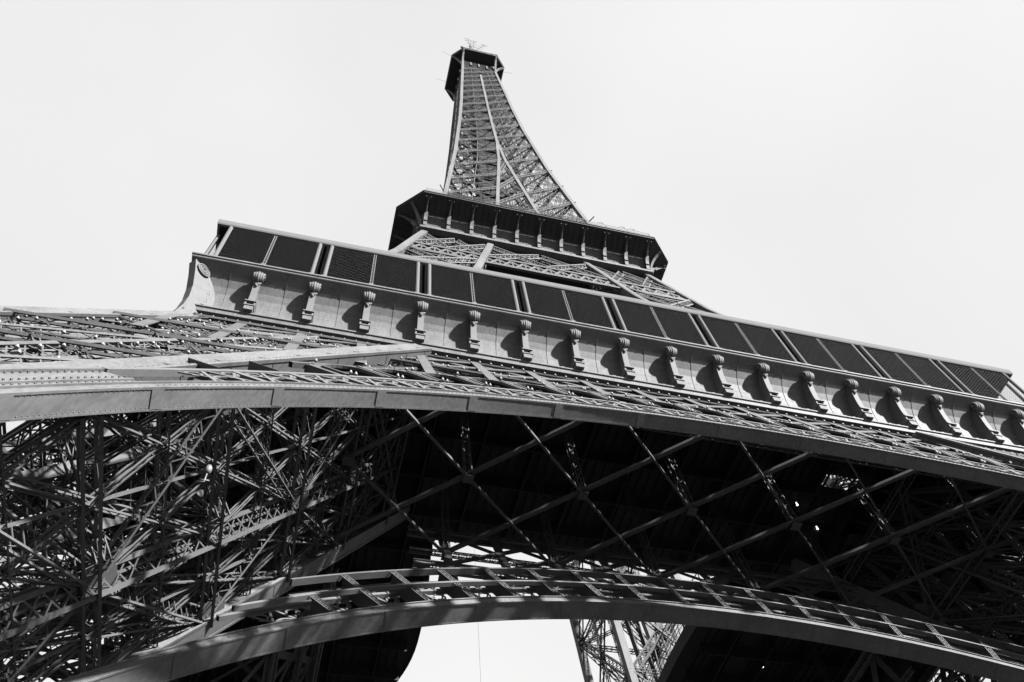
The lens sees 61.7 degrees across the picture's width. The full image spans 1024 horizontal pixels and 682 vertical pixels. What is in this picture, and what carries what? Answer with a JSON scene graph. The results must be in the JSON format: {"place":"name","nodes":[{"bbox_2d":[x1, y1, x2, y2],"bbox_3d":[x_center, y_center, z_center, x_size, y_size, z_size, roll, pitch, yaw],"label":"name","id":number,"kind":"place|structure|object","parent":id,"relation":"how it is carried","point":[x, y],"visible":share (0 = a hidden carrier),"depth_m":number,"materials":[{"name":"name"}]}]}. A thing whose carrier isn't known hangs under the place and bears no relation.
{"place":"outdoors","nodes":[
{"label":"outdoors","id":0,"kind":"place"},
{"bbox_2d":[0,0,1023,681],"label":"sky","id":1,"kind":"structure","parent":0,"point":[847,169],"materials":[{"name":"white"}]},
{"label":"ground","id":2,"kind":"structure","parent":0,"visible":0},
{"bbox_2d":[0,38,1023,681],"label":"iron lattice tower","id":3,"kind":"structure","parent":2,"relation":"on","point":[360,430],"depth_m":59.88,"materials":[{"name":"grey metal"}]},
{"bbox_2d":[196,464,211,481],"bbox_3d":[-12.399,5.401,34.677,0.459,0.990,0.287,-19,-59,7],"label":"floodlight","id":4,"kind":"object","parent":3,"relation":"attached to","point":[208,470],"visible":1,"depth_m":34.73,"materials":[{"name":"white metal"}]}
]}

